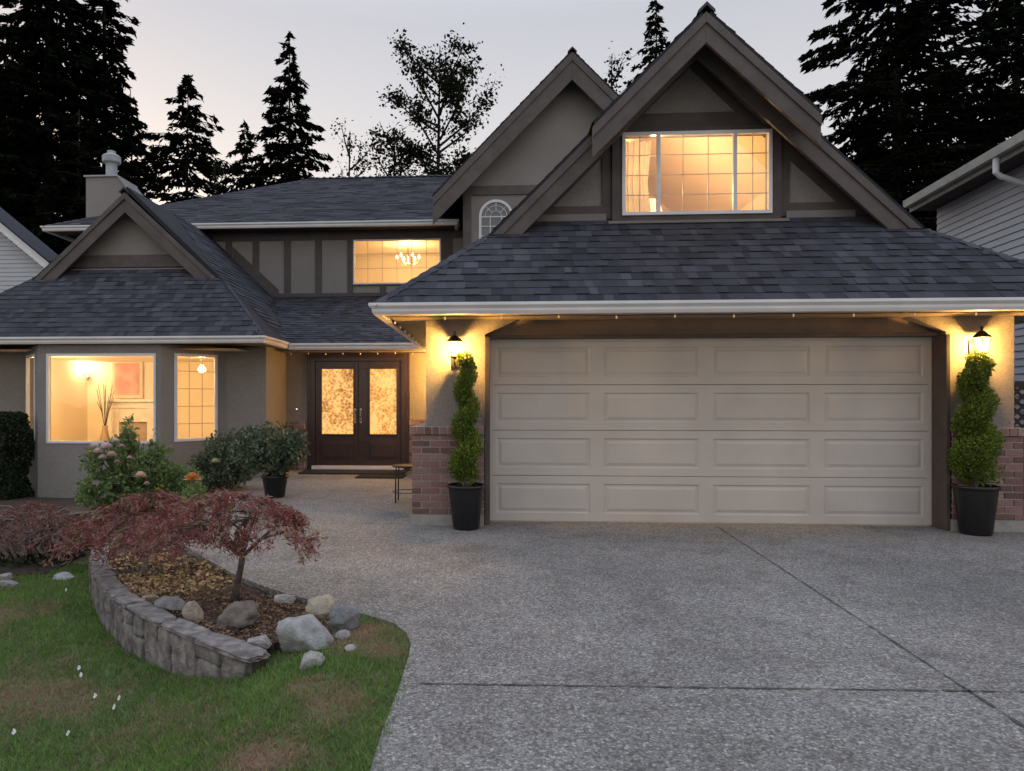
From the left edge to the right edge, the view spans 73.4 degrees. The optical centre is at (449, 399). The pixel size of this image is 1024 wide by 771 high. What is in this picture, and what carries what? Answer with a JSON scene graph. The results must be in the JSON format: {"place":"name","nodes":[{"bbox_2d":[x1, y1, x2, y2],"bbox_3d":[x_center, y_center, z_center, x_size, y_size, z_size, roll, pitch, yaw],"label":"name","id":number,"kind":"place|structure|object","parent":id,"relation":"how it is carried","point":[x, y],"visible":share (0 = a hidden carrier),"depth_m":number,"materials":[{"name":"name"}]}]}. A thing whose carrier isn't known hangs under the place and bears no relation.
{"place":"outdoors","nodes":[
{"label":"outdoors","id":0,"kind":"place"},
{"bbox_2d":[0,492,418,770],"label":"lawn","id":1,"kind":"structure","parent":0,"point":[249,747],"depth_m":3.39,"materials":[{"name":"plant"}]},
{"bbox_2d":[0,573,12,579],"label":"rock","id":2,"kind":"object","parent":1,"relation":"on","point":[6,576],"visible":0.9,"depth_m":6.19,"materials":[{"name":"grey stone"}]},
{"bbox_2d":[0,580,18,587],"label":"rock","id":3,"kind":"object","parent":1,"relation":"on","point":[7,583],"visible":0.72,"depth_m":6.06,"materials":[{"name":"grey stone"}]},
{"bbox_2d":[0,495,103,575],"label":"planting bed","id":4,"kind":"object","parent":1,"relation":"in","point":[69,503],"visible":0.12,"depth_m":10.03,"materials":[{"name":"soil"}]},
{"bbox_2d":[0,410,34,499],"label":"hedge","id":5,"kind":"object","parent":4,"relation":"on","point":[15,427],"visible":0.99,"depth_m":11.33,"materials":[{"name":"green plant"}]},
{"bbox_2d":[0,536,85,569],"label":"ground cover","id":6,"kind":"object","parent":4,"relation":"on","point":[40,560],"visible":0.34,"depth_m":6.80,"materials":[{"name":"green plant"}]},
{"bbox_2d":[0,500,127,563],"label":"red shrub","id":7,"kind":"object","parent":4,"relation":"on","point":[34,541],"visible":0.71,"depth_m":6.82,"materials":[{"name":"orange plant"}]},
{"bbox_2d":[52,572,74,580],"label":"rock","id":8,"kind":"object","parent":1,"relation":"on","point":[63,575],"visible":0.7,"depth_m":6.29,"materials":[{"name":"grey stone"}]},
{"bbox_2d":[89,534,270,678],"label":"retaining wall","id":9,"kind":"structure","parent":1,"relation":"on","point":[138,626],"depth_m":4.20,"materials":[{"name":"stone"}]},
{"bbox_2d":[72,479,332,654],"bbox_3d":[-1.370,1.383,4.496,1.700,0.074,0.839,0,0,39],"label":"mulch","id":10,"kind":"object","parent":1,"relation":"in","point":[265,622],"visible":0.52,"depth_m":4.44,"materials":[{"name":"brown plant"}]},
{"bbox_2d":[38,487,223,576],"bbox_3d":[-2.435,1.061,5.504,1.300,0.715,1.086,0,0,18],"label":"japanese maple","id":11,"kind":"object","parent":10,"relation":"on","point":[100,534],"visible":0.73,"depth_m":5.29,"materials":[{"name":"red plant"}]},
{"bbox_2d":[73,413,204,510],"bbox_3d":[-4.052,0.834,8.944,1.640,1.334,0.884,0,0,4],"label":"rose bush","id":12,"kind":"object","parent":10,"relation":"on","point":[150,469],"visible":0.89,"depth_m":8.81,"materials":[{"name":"green plant"}]},
{"bbox_2d":[141,594,158,601],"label":"rock","id":13,"kind":"object","parent":10,"relation":"on","point":[150,597],"visible":0.74,"depth_m":4.68,"materials":[{"name":"beige stone"}]},
{"bbox_2d":[154,596,185,612],"bbox_3d":[-1.854,1.355,4.528,0.228,0.117,0.167,0,0,4],"label":"rock","id":14,"kind":"object","parent":10,"relation":"on","point":[172,603],"visible":0.71,"depth_m":4.48,"materials":[{"name":"grey stone"}]},
{"bbox_2d":[109,546,241,596],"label":"fallen leaves","id":15,"kind":"object","parent":10,"relation":"on","point":[154,584],"visible":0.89,"depth_m":5.31,"materials":[{"name":"brown plant"}]},
{"bbox_2d":[182,601,203,623],"bbox_3d":[-1.628,1.349,4.322,0.132,0.166,0.095,0,0,-21],"label":"rock","id":16,"kind":"object","parent":10,"relation":"on","point":[192,610],"visible":0.8,"depth_m":4.29,"materials":[{"name":"beige stone"}]},
{"bbox_2d":[181,472,210,510],"bbox_3d":[-3.102,1.155,8.329,0.344,0.570,0.438,0,0,-35],"label":"orange flower plant","id":17,"kind":"object","parent":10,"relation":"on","point":[195,477],"visible":0.55,"depth_m":8.30,"materials":[{"name":"green plant"}]},
{"bbox_2d":[113,486,327,602],"bbox_3d":[-1.518,1.016,4.769,1.447,0.808,1.046,0,0,4],"label":"japanese maple","id":18,"kind":"object","parent":10,"relation":"on","point":[217,500],"visible":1,"depth_m":4.59,"materials":[{"name":"red plant"}]},
{"bbox_2d":[185,424,275,491],"bbox_3d":[-3.344,0.904,10.385,1.400,1.078,0.864,0,0,-14],"label":"leafy shrub","id":19,"kind":"object","parent":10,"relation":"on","point":[212,466],"visible":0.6,"depth_m":10.28,"materials":[{"name":"green plant"}]},
{"bbox_2d":[216,600,260,629],"bbox_3d":[-1.315,1.354,4.243,0.263,0.211,0.203,0,0,4],"label":"rock","id":20,"kind":"object","parent":10,"relation":"on","point":[240,615],"visible":0.81,"depth_m":4.18,"materials":[{"name":"brown stone"}]},
{"bbox_2d":[247,634,271,649],"bbox_3d":[-1.083,1.378,3.870,0.148,0.083,0.093,0,0,-2],"label":"rock","id":21,"kind":"object","parent":10,"relation":"on","point":[263,642],"visible":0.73,"depth_m":3.83,"materials":[{"name":"grey stone"}]},
{"bbox_2d":[273,594,295,604],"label":"rock","id":22,"kind":"object","parent":10,"relation":"on","point":[284,598],"visible":0.98,"depth_m":4.64,"materials":[{"name":"grey stone"}]},
{"bbox_2d":[305,594,335,620],"bbox_3d":[-0.833,1.342,4.400,0.198,0.171,0.148,0,0,4],"label":"rock","id":23,"kind":"object","parent":10,"relation":"on","point":[319,607],"visible":0.77,"depth_m":4.35,"materials":[{"name":"beige stone"}]},
{"bbox_2d":[276,614,333,652],"bbox_3d":[-0.814,1.342,3.896,0.309,0.224,0.245,0,0,4],"label":"rock","id":24,"kind":"object","parent":1,"relation":"on","point":[307,631],"visible":0.88,"depth_m":3.82,"materials":[{"name":"grey stone"}]},
{"bbox_2d":[299,650,324,669],"bbox_3d":[-0.718,1.356,3.570,0.127,0.103,0.102,0,0,4],"label":"rock","id":25,"kind":"object","parent":1,"relation":"on","point":[319,657],"visible":0.95,"depth_m":3.53,"materials":[{"name":"grey stone"}]},
{"bbox_2d":[335,629,350,639],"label":"rock","id":26,"kind":"object","parent":1,"relation":"on","point":[342,634],"visible":0.9,"depth_m":3.95,"materials":[{"name":"grey stone"}]},
{"bbox_2d":[328,605,360,631],"bbox_3d":[-0.632,1.337,4.131,0.190,0.181,0.138,0,0,4],"label":"rock","id":27,"kind":"object","parent":1,"relation":"on","point":[343,617],"visible":0.9,"depth_m":4.09,"materials":[{"name":"grey stone"}]},
{"bbox_2d":[344,644,355,652],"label":"rock","id":28,"kind":"object","parent":1,"relation":"on","point":[350,647],"visible":0.77,"depth_m":3.74,"materials":[{"name":"grey stone"}]},
{"bbox_2d":[197,157,234,196],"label":"deciduous tree","id":29,"kind":"object","parent":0,"point":[213,173],"visible":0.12,"depth_m":34.46,"materials":[{"name":"green plant"}]},
{"bbox_2d":[0,0,1023,204],"label":"sky","id":30,"kind":"structure","parent":0,"point":[230,48],"materials":[{"name":"grey"}]},
{"bbox_2d":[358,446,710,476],"bbox_3d":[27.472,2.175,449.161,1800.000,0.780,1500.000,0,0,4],"label":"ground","id":31,"kind":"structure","parent":0,"point":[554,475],"depth_m":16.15,"materials":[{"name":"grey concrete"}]},
{"bbox_2d":[0,24,54,213],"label":"conifer tree","id":32,"kind":"object","parent":31,"relation":"on","point":[7,61],"visible":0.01,"depth_m":37.50,"materials":[{"name":"green plant"}]},
{"bbox_2d":[0,207,57,292],"bbox_3d":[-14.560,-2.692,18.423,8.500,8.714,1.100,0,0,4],"label":"neighbour house","id":33,"kind":"structure","parent":31,"relation":"on","point":[18,265],"depth_m":18.12,"materials":[{"name":"white"}]},
{"bbox_2d":[0,0,139,245],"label":"conifer tree","id":34,"kind":"object","parent":31,"relation":"on","point":[27,137],"visible":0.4,"depth_m":30.49,"materials":[{"name":"green plant"}]},
{"bbox_2d":[40,0,162,238],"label":"conifer tree","id":35,"kind":"object","parent":31,"relation":"on","point":[129,141],"visible":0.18,"depth_m":34.01,"materials":[{"name":"green plant"}]},
{"bbox_2d":[120,90,151,200],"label":"conifer tree","id":36,"kind":"object","parent":31,"relation":"on","point":[136,109],"visible":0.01,"depth_m":38.17,"materials":[{"name":"green plant"}]},
{"bbox_2d":[129,74,240,204],"bbox_3d":[-14.399,-7.934,36.985,5.754,19.403,5.559,0,0,4],"label":"conifer tree","id":37,"kind":"object","parent":31,"relation":"on","point":[201,163],"visible":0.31,"depth_m":36.56,"materials":[{"name":"green plant"}]},
{"bbox_2d":[220,119,268,193],"bbox_3d":[-11.738,-7.065,38.704,5.134,17.661,5.022,0,0,4],"label":"conifer tree","id":38,"kind":"object","parent":31,"relation":"on","point":[244,151],"visible":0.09,"depth_m":38.62,"materials":[{"name":"green plant"}]},
{"bbox_2d":[233,31,333,189],"bbox_3d":[-8.497,-9.003,36.723,8.118,21.537,8.370,0,0,4],"label":"conifer tree","id":39,"kind":"object","parent":31,"relation":"on","point":[276,154],"visible":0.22,"depth_m":36.21,"materials":[{"name":"green plant"}]},
{"bbox_2d":[324,117,385,176],"bbox_3d":[-5.228,-6.017,34.081,4.231,15.573,3.777,0,0,41],"label":"deciduous tree","id":40,"kind":"object","parent":31,"relation":"on","point":[357,168],"visible":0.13,"depth_m":34.15,"materials":[{"name":"green plant"}]},
{"bbox_2d":[362,121,419,176],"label":"deciduous tree","id":41,"kind":"object","parent":31,"relation":"on","point":[391,171],"visible":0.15,"depth_m":32.53,"materials":[{"name":"green plant"}]},
{"bbox_2d":[368,22,504,175],"bbox_3d":[-0.732,-7.085,30.324,5.498,17.708,5.528,0,0,28],"label":"deciduous tree","id":42,"kind":"object","parent":31,"relation":"on","point":[450,84],"visible":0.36,"depth_m":29.67,"materials":[{"name":"green plant"}]},
{"bbox_2d":[0,1,1023,531],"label":"house","id":43,"kind":"structure","parent":31,"relation":"on","point":[704,405],"depth_m":7.68,"materials":[{"name":"paint"}]},
{"bbox_2d":[26,354,34,440],"bbox_3d":[-7.352,-0.043,12.003,0.060,1.502,0.751,0,0,-41],"label":"window","id":44,"kind":"structure","parent":43,"relation":"in","point":[28,357],"depth_m":12.24,"materials":[{"name":"white plastic"}]},
{"bbox_2d":[83,364,93,380],"bbox_3d":[-8.287,-0.632,15.635,0.240,0.400,0.240,0,0,4],"label":"wall sconce","id":45,"kind":"object","parent":43,"relation":"attached to","point":[87,368],"depth_m":15.58,"materials":[{"name":"white glass"}]},
{"bbox_2d":[46,353,155,443],"bbox_3d":[-5.865,-0.025,11.495,1.903,1.513,0.060,0,0,4],"label":"window","id":46,"kind":"structure","parent":43,"relation":"in","point":[90,354],"depth_m":11.48,"materials":[{"name":"white plastic"}]},
{"bbox_2d":[96,384,113,440],"bbox_3d":[-7.631,0.504,15.097,0.351,1.722,0.281,0,0,-40],"label":"vase","id":47,"kind":"object","parent":43,"relation":"on","point":[104,433],"visible":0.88,"depth_m":15.07,"materials":[{"name":"beige ceramic"}]},
{"bbox_2d":[111,362,142,397],"bbox_3d":[-7.388,-0.479,15.630,0.740,0.880,0.040,0,0,4],"label":"picture","id":48,"kind":"object","parent":43,"relation":"attached to","point":[126,379],"visible":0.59,"depth_m":15.61},
{"bbox_2d":[174,353,217,441],"bbox_3d":[-4.396,-0.043,11.822,0.751,1.502,0.060,0,0,-41],"label":"window","id":49,"kind":"structure","parent":43,"relation":"in","point":[176,355],"depth_m":11.76,"materials":[{"name":"white plastic"}]},
{"bbox_2d":[198,359,205,372],"bbox_3d":[-4.802,-0.657,13.218,0.160,0.255,0.160,0,0,4],"label":"ceiling lamp","id":50,"kind":"object","parent":43,"relation":"hanging from","point":[200,368],"visible":0.66,"depth_m":13.18,"materials":[{"name":"white glass"}]},
{"bbox_2d":[316,361,357,464],"bbox_3d":[-2.198,0.258,13.231,0.830,2.013,0.126,0,0,4],"label":"door","id":51,"kind":"structure","parent":43,"relation":"in","point":[336,381],"depth_m":13.26,"materials":[{"name":"brown wood"}]},
{"bbox_2d":[359,361,400,465],"bbox_3d":[-1.359,0.258,13.180,0.830,2.013,0.126,0,0,4],"label":"door","id":52,"kind":"structure","parent":43,"relation":"in","point":[379,381],"depth_m":13.21,"materials":[{"name":"brown wood"}]},
{"bbox_2d":[353,238,440,283],"bbox_3d":[-1.237,-3.224,15.925,2.063,1.048,0.060,0,0,4],"label":"window","id":53,"kind":"structure","parent":43,"relation":"in","point":[431,239],"depth_m":15.92,"materials":[{"name":"white plastic"}]},
{"bbox_2d":[396,243,419,265],"bbox_3d":[-1.051,-3.650,17.096,0.630,0.569,0.555,0,0,4],"label":"chandelier","id":54,"kind":"object","parent":43,"relation":"hanging from","point":[414,259],"visible":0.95,"depth_m":17.09,"materials":[{"name":"white glass"}]},
{"bbox_2d":[446,331,462,367],"bbox_3d":[0.052,-0.550,7.407,0.190,0.400,0.217,0,0,4],"label":"wall lantern","id":55,"kind":"object","parent":43,"relation":"attached to","point":[454,338],"depth_m":7.37,"materials":[{"name":"black metal"}]},
{"bbox_2d":[479,199,511,238],"bbox_3d":[0.966,-3.735,14.347,0.720,0.949,0.039,0,0,4],"label":"arched window","id":56,"kind":"structure","parent":43,"relation":"in","point":[492,212],"depth_m":14.36,"materials":[{"name":"white glass"}]},
{"bbox_2d":[291,311,1023,354],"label":"string lights","id":57,"kind":"object","parent":43,"relation":"hanging from","point":[405,331],"visible":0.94,"depth_m":6.90,"materials":[{"name":"white metal"}]},
{"bbox_2d":[622,129,772,215],"bbox_3d":[2.923,-2.694,8.109,1.743,0.990,0.060,0,0,4],"label":"window","id":58,"kind":"structure","parent":43,"relation":"in","point":[769,132],"depth_m":8.10,"materials":[{"name":"white plastic"}]},
{"bbox_2d":[490,337,931,525],"bbox_3d":[2.823,0.343,7.537,4.755,2.043,0.050,0,0,4],"label":"garage door","id":59,"kind":"structure","parent":43,"relation":"in","point":[572,409],"depth_m":7.53,"materials":[{"name":"beige metal"}]},
{"bbox_2d":[968,326,991,357],"bbox_3d":[5.487,-0.565,7.075,0.190,0.400,0.217,0,0,4],"label":"wall lantern","id":60,"kind":"object","parent":43,"relation":"attached to","point":[973,343],"depth_m":7.04,"materials":[{"name":"black metal"}]},
{"bbox_2d":[602,41,645,92],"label":"deciduous tree","id":61,"kind":"object","parent":31,"relation":"on","point":[617,73],"visible":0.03,"depth_m":29.29,"materials":[{"name":"green plant"}]},
{"bbox_2d":[626,0,669,86],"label":"conifer tree","id":62,"kind":"object","parent":31,"relation":"on","point":[655,5],"visible":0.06,"depth_m":37.31,"materials":[{"name":"green plant"}]},
{"bbox_2d":[852,110,890,161],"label":"conifer tree","id":63,"kind":"object","parent":31,"relation":"on","point":[883,143],"depth_m":37.13,"materials":[{"name":"green plant"}]},
{"bbox_2d":[797,0,1023,230],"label":"conifer tree","id":64,"kind":"object","parent":31,"relation":"on","point":[913,30],"visible":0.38,"depth_m":28.04,"materials":[{"name":"green plant"}]},
{"bbox_2d":[881,63,995,200],"bbox_3d":[25.439,-7.705,34.496,8.168,18.946,8.940,0,0,4],"label":"conifer tree","id":65,"kind":"object","parent":31,"relation":"on","point":[958,140],"visible":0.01,"depth_m":34.14,"materials":[{"name":"green plant"}]},
{"bbox_2d":[937,0,1023,177],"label":"conifer tree","id":66,"kind":"object","parent":31,"relation":"on","point":[1001,72],"visible":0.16,"depth_m":31.41,"materials":[{"name":"green plant"}]},
{"bbox_2d":[163,470,1023,770],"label":"driveway","id":67,"kind":"structure","parent":0,"point":[591,626],"depth_m":3.98,"materials":[{"name":"grey concrete"}]},
{"bbox_2d":[228,421,310,497],"bbox_3d":[-2.555,0.818,9.623,1.194,1.086,0.854,0,0,4],"label":"potted shrub","id":68,"kind":"object","parent":67,"relation":"on","point":[278,462],"visible":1,"depth_m":9.47,"materials":[{"name":"green plant"}]},
{"bbox_2d":[355,474,405,478],"bbox_3d":[-1.224,1.353,12.117,0.840,0.016,0.540,0,0,4],"label":"doormat","id":69,"kind":"object","parent":67,"relation":"on","point":[392,476],"visible":1,"depth_m":12.01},
{"bbox_2d":[392,464,411,502],"bbox_3d":[-0.577,1.117,9.158,0.400,0.488,0.400,0,0,4],"label":"metal stool","id":70,"kind":"object","parent":67,"relation":"on","point":[396,466],"visible":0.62,"depth_m":9.03,"materials":[{"name":"metal"}]},
{"bbox_2d":[447,348,484,530],"bbox_3d":[0.165,0.404,7.257,0.413,1.914,0.416,0,0,-21],"label":"potted topiary","id":71,"kind":"object","parent":67,"relation":"on","point":[466,502],"visible":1,"depth_m":7.18,"materials":[{"name":"plant"}]},
{"bbox_2d":[419,683,1023,691],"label":"driveway joint","id":72,"kind":"object","parent":67,"relation":"on","point":[738,687],"visible":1,"depth_m":3.23,"materials":[{"name":"grey concrete"}]},
{"bbox_2d":[717,526,1023,726],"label":"driveway joint","id":73,"kind":"object","parent":67,"relation":"on","point":[987,702],"visible":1,"depth_m":3.72,"materials":[{"name":"grey concrete"}]},
{"bbox_2d":[942,349,1006,535],"bbox_3d":[5.353,0.417,6.966,0.552,1.888,0.583,0,0,4],"label":"potted topiary","id":74,"kind":"object","parent":67,"relation":"on","point":[977,502],"visible":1,"depth_m":6.87,"materials":[{"name":"plant"}]},
{"bbox_2d":[1014,382,1023,513],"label":"lattice fence","id":75,"kind":"object","parent":67,"relation":"on","point":[1019,386],"visible":0.2,"depth_m":7.50,"materials":[{"name":"brown wood"}]},
{"bbox_2d":[650,198,661,211],"bbox_3d":[2.709,-2.355,9.252,0.380,0.680,0.380,0,0,4],"label":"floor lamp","id":76,"kind":"object","parent":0,"point":[653,204],"visible":0.06,"depth_m":9.11,"materials":[{"name":"beige fabric"}]},
{"bbox_2d":[903,130,1023,427],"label":"neighbour house","id":77,"kind":"structure","parent":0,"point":[978,200],"depth_m":10.96,"materials":[{"name":"white wood"}]}
]}

